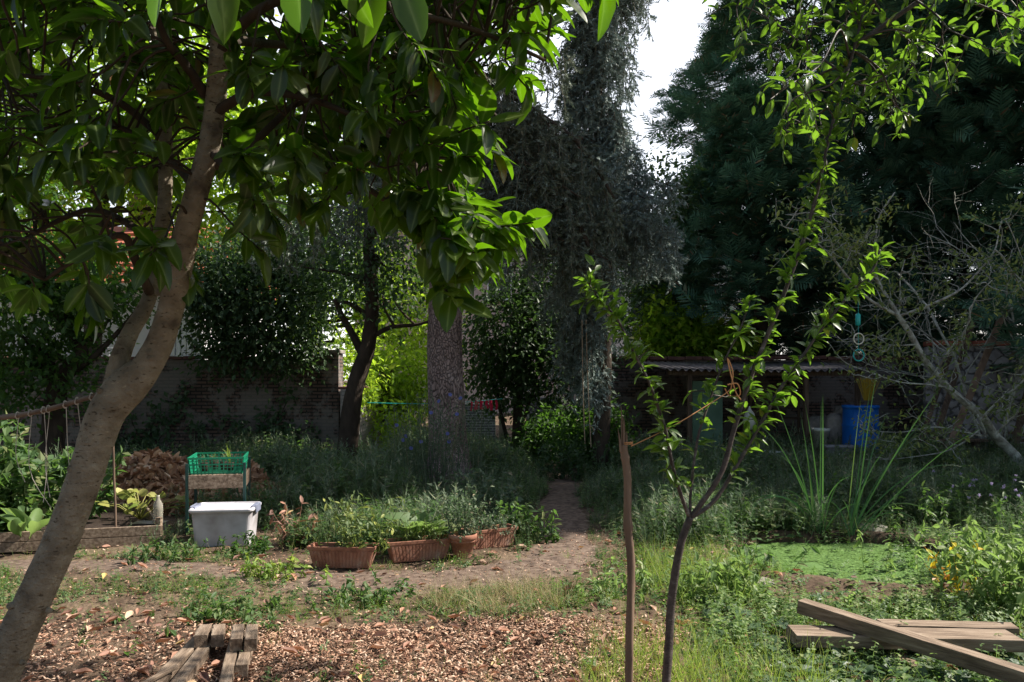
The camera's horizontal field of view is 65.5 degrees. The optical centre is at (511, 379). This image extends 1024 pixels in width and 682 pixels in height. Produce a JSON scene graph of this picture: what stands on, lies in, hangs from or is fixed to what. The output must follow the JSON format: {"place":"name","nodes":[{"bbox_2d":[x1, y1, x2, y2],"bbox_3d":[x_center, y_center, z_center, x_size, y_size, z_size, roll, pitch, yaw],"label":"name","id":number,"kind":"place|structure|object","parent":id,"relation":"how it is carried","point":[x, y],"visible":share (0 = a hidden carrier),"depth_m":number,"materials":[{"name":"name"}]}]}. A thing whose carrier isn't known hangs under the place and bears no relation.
{"place":"outdoors","nodes":[
{"label":"outdoors","id":0,"kind":"place"},
{"bbox_2d":[0,192,275,359],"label":"white house","id":1,"kind":"structure","parent":0,"point":[143,334],"depth_m":24.00,"materials":[{"name":"red tile"}]},
{"bbox_2d":[0,450,602,595],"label":"garden path","id":2,"kind":"structure","parent":0,"point":[561,500],"depth_m":6.73,"materials":[{"name":"soil"}]},
{"bbox_2d":[355,136,595,412],"bbox_3d":[-1.450,-6.250,42.440,12.900,15.700,9.920,0,0,0],"label":"tree","id":3,"kind":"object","parent":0,"point":[479,293],"depth_m":38.00,"materials":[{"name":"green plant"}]},
{"bbox_2d":[0,0,1019,380],"label":"sky","id":4,"kind":"structure","parent":0,"point":[675,32],"materials":[{"name":"white"}]},
{"bbox_2d":[0,381,1023,681],"bbox_3d":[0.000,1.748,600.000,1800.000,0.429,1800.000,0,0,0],"label":"ground","id":5,"kind":"structure","parent":0,"point":[810,587],"depth_m":5.53,"materials":[{"name":"soil"}]},
{"bbox_2d":[0,101,157,467],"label":"leafy tree","id":6,"kind":"object","parent":5,"relation":"on","point":[55,380],"visible":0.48,"depth_m":12.84,"materials":[{"name":"green plant"}]},
{"bbox_2d":[0,503,162,552],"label":"raised bed","id":7,"kind":"object","parent":5,"relation":"on","point":[98,529],"visible":0.52,"depth_m":7.61,"materials":[{"name":"wood"}]},
{"bbox_2d":[0,409,37,514],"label":"tomato plant","id":8,"kind":"object","parent":7,"relation":"on","point":[9,440],"visible":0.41,"depth_m":8.12,"materials":[{"name":"green plant"}]},
{"bbox_2d":[0,508,49,541],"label":"chard plant","id":9,"kind":"object","parent":7,"relation":"on","point":[17,521],"visible":0.91,"depth_m":7.43,"materials":[{"name":"green plant"}]},
{"bbox_2d":[0,445,73,542],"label":"tomato plant","id":10,"kind":"object","parent":7,"relation":"on","point":[28,502],"visible":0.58,"depth_m":7.85,"materials":[{"name":"green plant"}]},
{"bbox_2d":[20,441,130,518],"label":"tomato plant","id":11,"kind":"object","parent":7,"relation":"on","point":[97,509],"visible":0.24,"depth_m":8.63,"materials":[{"name":"green plant"}]},
{"bbox_2d":[95,487,203,519],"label":"squash plant","id":12,"kind":"object","parent":7,"relation":"on","point":[130,495],"visible":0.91,"depth_m":8.49,"materials":[{"name":"green plant"}]},
{"bbox_2d":[65,435,232,466],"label":"bush","id":13,"kind":"object","parent":5,"relation":"on","point":[148,446],"visible":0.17,"depth_m":14.57,"materials":[{"name":"green plant"}]},
{"bbox_2d":[0,0,304,355],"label":"tall tree","id":14,"kind":"object","parent":5,"relation":"on","point":[188,151],"visible":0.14,"depth_m":20.60,"materials":[{"name":"green plant"}]},
{"bbox_2d":[124,534,207,564],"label":"weed clump","id":15,"kind":"object","parent":5,"relation":"on","point":[174,546],"visible":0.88,"depth_m":6.97,"materials":[{"name":"green plant"}]},
{"bbox_2d":[0,350,344,458],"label":"garden wall","id":16,"kind":"structure","parent":5,"relation":"on","point":[319,403],"depth_m":15.85,"materials":[{"name":"brick"}]},
{"bbox_2d":[114,379,207,455],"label":"wall ivy","id":17,"kind":"object","parent":16,"relation":"attached to","point":[165,421],"depth_m":15.74,"materials":[{"name":"green plant"}]},
{"bbox_2d":[201,379,328,451],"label":"wall ivy","id":18,"kind":"object","parent":16,"relation":"attached to","point":[270,425],"depth_m":15.68,"materials":[{"name":"green plant"}]},
{"bbox_2d":[154,636,195,681],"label":"timber beam","id":19,"kind":"structure","parent":5,"relation":"on","point":[181,656],"depth_m":4.33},
{"bbox_2d":[97,447,283,516],"bbox_3d":[-4.191,1.290,10.201,3.020,0.878,1.921,0,0,0],"label":"leaf heap","id":20,"kind":"object","parent":5,"relation":"on","point":[157,469],"visible":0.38,"depth_m":9.83,"materials":[{"name":"plant"}]},
{"bbox_2d":[171,638,216,681],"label":"timber beam","id":21,"kind":"structure","parent":5,"relation":"on","point":[194,663],"depth_m":4.28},
{"bbox_2d":[194,624,211,647],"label":"timber beam","id":22,"kind":"structure","parent":21,"relation":"on","point":[202,635],"depth_m":4.54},
{"bbox_2d":[211,624,225,646],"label":"timber beam","id":23,"kind":"structure","parent":21,"relation":"on","point":[218,634],"depth_m":4.53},
{"bbox_2d":[111,589,321,636],"bbox_3d":[-1.984,1.555,5.332,1.212,0.236,0.937,0,0,27],"label":"weed clump","id":24,"kind":"object","parent":5,"relation":"on","point":[215,610],"visible":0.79,"depth_m":5.30,"materials":[{"name":"green plant"}]},
{"bbox_2d":[185,457,250,534],"bbox_3d":[-3.130,1.260,8.520,0.590,0.800,0.652,0,0,-14],"label":"planting table","id":25,"kind":"object","parent":5,"relation":"on","point":[211,481],"visible":0.63,"depth_m":8.21,"materials":[{"name":"brown wood"}]},
{"bbox_2d":[187,451,248,474],"bbox_3d":[-3.130,0.890,8.520,0.555,0.181,0.635,0,0,-14],"label":"plastic crate","id":26,"kind":"object","parent":25,"relation":"on","point":[194,465],"visible":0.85,"depth_m":8.27,"materials":[{"name":"plastic"}]},
{"bbox_2d":[188,501,260,546],"bbox_3d":[-2.822,1.417,7.860,0.626,0.384,0.469,0,0,-7],"label":"storage box","id":27,"kind":"object","parent":5,"relation":"on","point":[212,521],"visible":0.98,"depth_m":7.67,"materials":[{"name":"plastic"}]},
{"bbox_2d":[219,630,238,681],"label":"timber beam","id":28,"kind":"structure","parent":5,"relation":"on","point":[228,667],"depth_m":4.21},
{"bbox_2d":[230,624,243,651],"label":"timber beam","id":29,"kind":"structure","parent":28,"relation":"on","point":[237,640],"depth_m":4.46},
{"bbox_2d":[214,526,272,559],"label":"weed clump","id":30,"kind":"object","parent":5,"relation":"on","point":[262,544],"visible":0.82,"depth_m":7.33,"materials":[{"name":"green plant"}]},
{"bbox_2d":[235,628,252,679],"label":"timber beam","id":31,"kind":"structure","parent":5,"relation":"on","point":[243,662],"depth_m":4.26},
{"bbox_2d":[244,624,257,651],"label":"timber beam","id":32,"kind":"structure","parent":31,"relation":"on","point":[251,639],"depth_m":4.45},
{"bbox_2d":[148,178,390,396],"bbox_3d":[-4.729,-1.342,16.164,4.856,6.101,4.328,0,0,0],"label":"yew tree","id":33,"kind":"object","parent":5,"relation":"on","point":[233,300],"visible":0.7,"depth_m":15.10,"materials":[{"name":"green plant"}]},
{"bbox_2d":[239,551,331,583],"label":"weed clump","id":34,"kind":"object","parent":5,"relation":"on","point":[279,567],"visible":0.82,"depth_m":6.37,"materials":[{"name":"green plant"}]},
{"bbox_2d":[266,495,323,545],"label":"dry weed","id":35,"kind":"object","parent":5,"relation":"on","point":[281,524],"visible":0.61,"depth_m":7.76,"materials":[{"name":"brown plant"}]},
{"bbox_2d":[0,0,618,681],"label":"laurel tree","id":36,"kind":"object","parent":5,"relation":"on","point":[432,142],"visible":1,"depth_m":2.73,"materials":[{"name":"green plant"}]},
{"bbox_2d":[0,392,94,506],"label":"hanging pole","id":37,"kind":"object","parent":36,"relation":"attached to","point":[65,404],"visible":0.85,"depth_m":3.40,"materials":[{"name":"wood"}]},
{"bbox_2d":[206,30,473,379],"bbox_3d":[-4.654,-4.115,21.920,7.816,11.665,6.080,0,0,0],"label":"tall tree","id":38,"kind":"object","parent":5,"relation":"on","point":[419,330],"visible":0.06,"depth_m":21.61,"materials":[{"name":"green plant"}]},
{"bbox_2d":[306,542,378,567],"bbox_3d":[-1.440,1.502,6.810,0.587,0.180,0.199,0,0,3],"label":"terracotta trough","id":39,"kind":"object","parent":5,"relation":"on","point":[330,556],"visible":0.94,"depth_m":6.72,"materials":[{"name":"ceramic"}]},
{"bbox_2d":[299,490,406,553],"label":"bean plant","id":40,"kind":"object","parent":39,"relation":"in","point":[352,538],"visible":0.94,"depth_m":6.78,"materials":[{"name":"green plant"}]},
{"bbox_2d":[261,99,469,460],"bbox_3d":[-2.326,-2.186,14.483,4.044,7.808,4.034,0,0,20],"label":"slanting tree","id":41,"kind":"object","parent":5,"relation":"on","point":[365,346],"visible":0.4,"depth_m":14.09,"materials":[{"name":"green plant"}]},
{"bbox_2d":[338,385,414,450],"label":"side wall","id":42,"kind":"structure","parent":5,"relation":"on","point":[363,430],"depth_m":16.55,"materials":[{"name":"brick"}]},
{"bbox_2d":[361,372,379,418],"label":"wall ivy","id":43,"kind":"object","parent":42,"relation":"attached to","point":[372,393],"depth_m":16.41,"materials":[{"name":"green plant"}]},
{"bbox_2d":[316,571,448,610],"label":"weed clump","id":44,"kind":"object","parent":5,"relation":"on","point":[340,596],"visible":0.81,"depth_m":5.84,"materials":[{"name":"green plant"}]},
{"bbox_2d":[317,304,466,450],"bbox_3d":[-2.886,0.187,18.397,3.927,4.086,5.584,0,0,0],"label":"climbing vine","id":45,"kind":"object","parent":5,"relation":"on","point":[402,384],"visible":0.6,"depth_m":18.27,"materials":[{"name":"green plant"}]},
{"bbox_2d":[384,534,450,562],"bbox_3d":[-0.833,1.497,7.065,0.587,0.180,0.199,0,0,-21],"label":"terracotta trough","id":46,"kind":"object","parent":5,"relation":"on","point":[413,550],"visible":0.91,"depth_m":6.98,"materials":[{"name":"ceramic"}]},
{"bbox_2d":[378,516,451,545],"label":"chive clump","id":47,"kind":"object","parent":46,"relation":"in","point":[418,536],"visible":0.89,"depth_m":7.04,"materials":[{"name":"green plant"}]},
{"bbox_2d":[378,510,460,536],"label":"chard plant","id":48,"kind":"object","parent":5,"relation":"on","point":[407,517],"visible":0.43,"depth_m":7.29,"materials":[{"name":"green plant"}]},
{"bbox_2d":[0,525,860,681],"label":"bark chips","id":49,"kind":"object","parent":5,"relation":"on","point":[357,658],"visible":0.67,"depth_m":4.70,"materials":[{"name":"wood"}]},
{"bbox_2d":[363,390,508,497],"bbox_3d":[-0.990,0.844,10.180,1.903,1.515,1.175,0,0,0],"label":"chicory plant","id":50,"kind":"object","parent":5,"relation":"on","point":[446,457],"visible":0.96,"depth_m":10.13,"materials":[{"name":"green plant"}]},
{"bbox_2d":[250,20,635,485],"bbox_3d":[-0.684,-6.119,12.205,4.874,15.738,5.020,0,0,34],"label":"spruce tree","id":51,"kind":"object","parent":5,"relation":"on","point":[538,148],"visible":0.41,"depth_m":11.74,"materials":[{"name":"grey plant"}]},
{"bbox_2d":[448,531,476,559],"bbox_3d":[-0.440,1.480,7.102,0.258,0.222,0.258,0,0,0],"label":"round pot","id":52,"kind":"object","parent":5,"relation":"on","point":[465,546],"visible":0.83,"depth_m":7.02,"materials":[{"name":"ceramic"}]},
{"bbox_2d":[439,480,494,542],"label":"fennel plant","id":53,"kind":"object","parent":52,"relation":"in","point":[467,520],"visible":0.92,"depth_m":7.08,"materials":[{"name":"plant"}]},
{"bbox_2d":[428,467,524,524],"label":"bush","id":54,"kind":"object","parent":5,"relation":"on","point":[470,477],"visible":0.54,"depth_m":8.98,"materials":[{"name":"plant"}]},
{"bbox_2d":[465,399,503,439],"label":"wall","id":55,"kind":"structure","parent":5,"relation":"on","point":[477,424],"depth_m":21.38,"materials":[{"name":"paint"}]},
{"bbox_2d":[461,523,517,549],"bbox_3d":[-0.215,1.491,7.551,0.524,0.180,0.199,0,0,-30],"label":"terracotta trough","id":56,"kind":"object","parent":5,"relation":"on","point":[491,538],"visible":0.71,"depth_m":7.48,"materials":[{"name":"ceramic"}]},
{"bbox_2d":[472,511,522,535],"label":"herb plant","id":57,"kind":"object","parent":56,"relation":"in","point":[488,525],"visible":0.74,"depth_m":7.55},
{"bbox_2d":[401,561,595,617],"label":"grass","id":58,"kind":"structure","parent":5,"relation":"on","point":[504,584],"depth_m":5.64,"materials":[{"name":"green plant"}]},
{"bbox_2d":[0,532,1003,681],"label":"fallen leaves","id":59,"kind":"object","parent":5,"relation":"on","point":[205,675],"visible":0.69,"depth_m":5.00,"materials":[{"name":"brown plant"}]},
{"bbox_2d":[0,539,1023,681],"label":"ground cover","id":60,"kind":"object","parent":5,"relation":"on","point":[232,579],"visible":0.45,"depth_m":5.58,"materials":[{"name":"green plant"}]},
{"bbox_2d":[0,539,1023,681],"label":"short grass","id":61,"kind":"structure","parent":5,"relation":"on","point":[416,600],"depth_m":5.61,"materials":[{"name":"plant"}]},
{"bbox_2d":[483,496,562,543],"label":"bush","id":62,"kind":"object","parent":5,"relation":"on","point":[521,516],"visible":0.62,"depth_m":7.79,"materials":[{"name":"green plant"}]},
{"bbox_2d":[38,417,1023,556],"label":"meadow weeds","id":63,"kind":"object","parent":5,"relation":"on","point":[746,527],"visible":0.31,"depth_m":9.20,"materials":[{"name":"green plant"}]},
{"bbox_2d":[462,251,651,448],"bbox_3d":[0.665,-0.984,16.724,4.609,5.376,3.671,0,0,0],"label":"dark bush tree","id":64,"kind":"object","parent":5,"relation":"on","point":[515,376],"visible":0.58,"depth_m":16.25,"materials":[{"name":"green plant"}]},
{"bbox_2d":[506,392,652,464],"bbox_3d":[1.092,1.028,14.980,1.941,1.763,2.963,0,0,-32],"label":"leafy shrub","id":65,"kind":"object","parent":5,"relation":"on","point":[565,424],"visible":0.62,"depth_m":14.60,"materials":[{"name":"green plant"}]},
{"bbox_2d":[520,433,661,481],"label":"bush","id":66,"kind":"object","parent":5,"relation":"on","point":[565,461],"visible":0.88,"depth_m":12.73,"materials":[{"name":"green plant"}]},
{"bbox_2d":[526,0,691,470],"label":"blue spruce","id":67,"kind":"object","parent":5,"relation":"on","point":[597,112],"visible":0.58,"depth_m":13.58,"materials":[{"name":"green plant"}]},
{"bbox_2d":[568,556,658,602],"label":"weed clump","id":68,"kind":"object","parent":5,"relation":"on","point":[643,579],"visible":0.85,"depth_m":5.87,"materials":[{"name":"green plant"}]},
{"bbox_2d":[618,407,634,681],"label":"broken stake","id":69,"kind":"object","parent":5,"relation":"on","point":[627,528],"visible":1,"depth_m":3.44,"materials":[{"name":"wood"}]},
{"bbox_2d":[624,358,740,446],"bbox_3d":[0.752,0.096,3.500,0.553,0.388,0.059,0,0,-13],"label":"twine","id":70,"kind":"object","parent":69,"relation":"attached to","point":[731,383],"visible":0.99,"depth_m":3.54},
{"bbox_2d":[615,134,728,355],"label":"sparse tree","id":71,"kind":"object","parent":5,"relation":"on","point":[645,297],"visible":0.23,"depth_m":19.25,"materials":[{"name":"green plant"}]},
{"bbox_2d":[627,279,766,362],"bbox_3d":[4.341,-0.345,18.910,3.593,4.090,2.413,0,0,0],"label":"sunny shrub","id":72,"kind":"object","parent":5,"relation":"on","point":[702,342],"visible":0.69,"depth_m":18.49,"materials":[{"name":"green plant"}]},
{"bbox_2d":[556,528,861,681],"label":"tall sunny grass","id":73,"kind":"structure","parent":5,"relation":"on","point":[677,667],"depth_m":4.25,"materials":[{"name":"plant"}]},
{"bbox_2d":[666,549,760,605],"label":"weed clump","id":74,"kind":"object","parent":5,"relation":"on","point":[734,574],"visible":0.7,"depth_m":5.67,"materials":[{"name":"green plant"}]},
{"bbox_2d":[643,361,872,452],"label":"garden shed","id":75,"kind":"structure","parent":5,"relation":"on","point":[714,414],"depth_m":15.44,"materials":[{"name":"metal"}]},
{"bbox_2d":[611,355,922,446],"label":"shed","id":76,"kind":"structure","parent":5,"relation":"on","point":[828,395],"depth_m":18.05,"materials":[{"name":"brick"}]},
{"bbox_2d":[730,537,819,572],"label":"nettle","id":77,"kind":"object","parent":5,"relation":"on","point":[768,554],"visible":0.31,"depth_m":6.66,"materials":[{"name":"green plant"}]},
{"bbox_2d":[748,391,802,440],"bbox_3d":[5.481,0.920,16.600,1.165,1.360,0.400,0,0,0],"label":"shelf rack","id":78,"kind":"object","parent":5,"relation":"on","point":[798,398],"visible":0.26,"depth_m":16.51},
{"bbox_2d":[637,71,926,355],"bbox_3d":[6.203,-2.940,20.110,6.748,9.293,6.729,0,0,0],"label":"cypress tree","id":79,"kind":"object","parent":5,"relation":"on","point":[744,169],"visible":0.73,"depth_m":18.39,"materials":[{"name":"green plant"}]},
{"bbox_2d":[570,0,1023,681],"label":"cherry sapling","id":80,"kind":"object","parent":5,"relation":"on","point":[812,204],"visible":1,"depth_m":3.60,"materials":[{"name":"green plant"}]},
{"bbox_2d":[736,396,868,534],"bbox_3d":[2.897,0.845,8.102,0.860,1.474,1.091,0,0,-40],"label":"iris clump","id":81,"kind":"object","parent":5,"relation":"on","point":[821,527],"visible":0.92,"depth_m":8.13,"materials":[{"name":"plant"}]},
{"bbox_2d":[617,0,1022,356],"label":"cypress tree","id":82,"kind":"object","parent":5,"relation":"on","point":[704,69],"visible":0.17,"depth_m":23.42,"materials":[{"name":"green plant"}]},
{"bbox_2d":[731,146,933,359],"bbox_3d":[7.926,-2.201,20.608,5.440,7.819,5.749,0,0,0],"label":"cypress tree","id":83,"kind":"object","parent":5,"relation":"on","point":[796,321],"visible":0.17,"depth_m":19.46,"materials":[{"name":"green plant"}]},
{"bbox_2d":[825,413,841,443],"bbox_3d":[6.245,1.117,15.345,0.417,0.966,0.328,0,0,0],"label":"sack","id":84,"kind":"object","parent":5,"relation":"on","point":[834,422],"visible":0.34,"depth_m":15.22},
{"bbox_2d":[654,523,1023,681],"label":"nettle patch","id":85,"kind":"object","parent":5,"relation":"on","point":[929,610],"visible":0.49,"depth_m":5.29,"materials":[{"name":"green plant"}]},
{"bbox_2d":[695,590,1023,681],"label":"ivy ground cover","id":86,"kind":"object","parent":5,"relation":"on","point":[867,671],"visible":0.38,"depth_m":4.45,"materials":[{"name":"green plant"}]},
{"bbox_2d":[785,625,1023,652],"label":"timber beam","id":87,"kind":"structure","parent":86,"relation":"on","point":[973,639],"depth_m":4.56,"materials":[{"name":"wood"}]},
{"bbox_2d":[797,598,1023,681],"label":"timber beam","id":88,"kind":"structure","parent":87,"relation":"on","point":[981,663],"depth_m":4.34,"materials":[{"name":"wood"}]},
{"bbox_2d":[841,405,879,452],"bbox_3d":[6.563,1.040,14.994,0.664,1.120,0.675,0,0,0],"label":"rain barrel","id":89,"kind":"object","parent":5,"relation":"on","point":[849,412],"visible":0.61,"depth_m":14.76,"materials":[{"name":"blue plastic"}]},
{"bbox_2d":[753,176,1023,472],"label":"fruit tree","id":90,"kind":"object","parent":5,"relation":"on","point":[1005,445],"visible":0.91,"depth_m":11.68,"materials":[{"name":"green plant"}]},
{"bbox_2d":[773,0,1023,418],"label":"cypress tree","id":91,"kind":"object","parent":5,"relation":"on","point":[861,159],"visible":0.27,"depth_m":19.16,"materials":[{"name":"green plant"}]},
{"bbox_2d":[828,367,985,536],"bbox_3d":[3.907,0.798,8.096,1.433,1.850,0.974,0,0,0],"label":"iris clump","id":92,"kind":"object","parent":5,"relation":"on","point":[855,508],"visible":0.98,"depth_m":8.11,"materials":[{"name":"plant"}]},
{"bbox_2d":[794,171,1023,450],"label":"bare shrub","id":93,"kind":"object","parent":5,"relation":"on","point":[975,421],"visible":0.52,"depth_m":15.19,"materials":[{"name":"grey plant"}]},
{"bbox_2d":[833,0,1023,395],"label":"cypress tree","id":94,"kind":"object","parent":5,"relation":"on","point":[953,174],"visible":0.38,"depth_m":18.22,"materials":[{"name":"green plant"}]},
{"bbox_2d":[917,354,951,451],"bbox_3d":[8.081,0.509,15.300,2.133,2.274,0.080,0,0,-42],"label":"plank","id":95,"kind":"object","parent":5,"relation":"on","point":[936,396],"visible":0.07,"depth_m":15.37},
{"bbox_2d":[850,511,1023,583],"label":"bush","id":96,"kind":"object","parent":5,"relation":"on","point":[980,535],"visible":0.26,"depth_m":6.66,"materials":[{"name":"green plant"}]},
{"bbox_2d":[876,619,1019,635],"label":"timber beam","id":97,"kind":"structure","parent":5,"relation":"on","point":[1012,628],"depth_m":4.87,"materials":[{"name":"wood"}]},
{"bbox_2d":[931,322,974,451],"bbox_3d":[8.191,0.247,14.900,2.241,2.802,0.093,0,0,-40],"label":"plank","id":98,"kind":"object","parent":5,"relation":"on","point":[945,405],"visible":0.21,"depth_m":14.94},
{"bbox_2d":[924,539,981,593],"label":"yellowing plant","id":99,"kind":"object","parent":5,"relation":"on","point":[933,565],"visible":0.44,"depth_m":5.93,"materials":[{"name":"yellow plant"}]},
{"bbox_2d":[886,470,1023,543],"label":"mint bush","id":100,"kind":"object","parent":5,"relation":"on","point":[929,507],"visible":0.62,"depth_m":8.49,"materials":[{"name":"green plant"}]},
{"bbox_2d":[918,2,1023,340],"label":"cypress tree","id":101,"kind":"object","parent":5,"relation":"on","point":[1017,185],"visible":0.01,"depth_m":20.98,"materials":[{"name":"green plant"}]},
{"bbox_2d":[920,431,1023,455],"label":"rough bench","id":102,"kind":"object","parent":5,"relation":"on","point":[975,442],"visible":0.24,"depth_m":14.37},
{"bbox_2d":[923,340,1023,447],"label":"rubble stone wall","id":103,"kind":"structure","parent":5,"relation":"on","point":[954,408],"depth_m":16.09,"materials":[{"name":"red stone"}]},
{"bbox_2d":[927,522,1023,627],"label":"bush","id":104,"kind":"object","parent":5,"relation":"on","point":[992,580],"visible":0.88,"depth_m":5.51,"materials":[{"name":"green plant"}]},
{"bbox_2d":[945,309,1007,448],"bbox_3d":[8.248,0.146,14.250,2.428,3.015,0.102,0,0,-34],"label":"plank","id":105,"kind":"object","parent":5,"relation":"on","point":[981,368],"visible":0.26,"depth_m":14.34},
{"bbox_2d":[932,7,1023,377],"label":"cypress tree","id":106,"kind":"object","parent":5,"relation":"on","point":[1019,307],"visible":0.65,"depth_m":14.75,"materials":[{"name":"green plant"}]},
{"bbox_2d":[739,543,949,583],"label":"pond water","id":107,"kind":"structure","parent":0,"point":[816,564],"depth_m":7.29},
{"bbox_2d":[728,542,962,583],"bbox_3d":[3.072,1.650,7.145,2.313,0.014,1.935,0,0,0],"label":"duckweed","id":108,"kind":"object","parent":107,"relation":"on","point":[833,554],"visible":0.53,"depth_m":7.31,"materials":[{"name":"plant"}]},
{"bbox_2d":[743,531,992,583],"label":"pond weeds","id":109,"kind":"object","parent":107,"relation":"in","point":[896,548],"visible":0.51,"depth_m":7.01,"materials":[{"name":"green plant"}]},
{"bbox_2d":[856,376,880,405],"bbox_3d":[6.694,0.557,14.990,0.495,1.287,0.224,0,0,0],"label":"broom","id":110,"kind":"object","parent":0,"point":[866,393],"visible":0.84,"depth_m":14.98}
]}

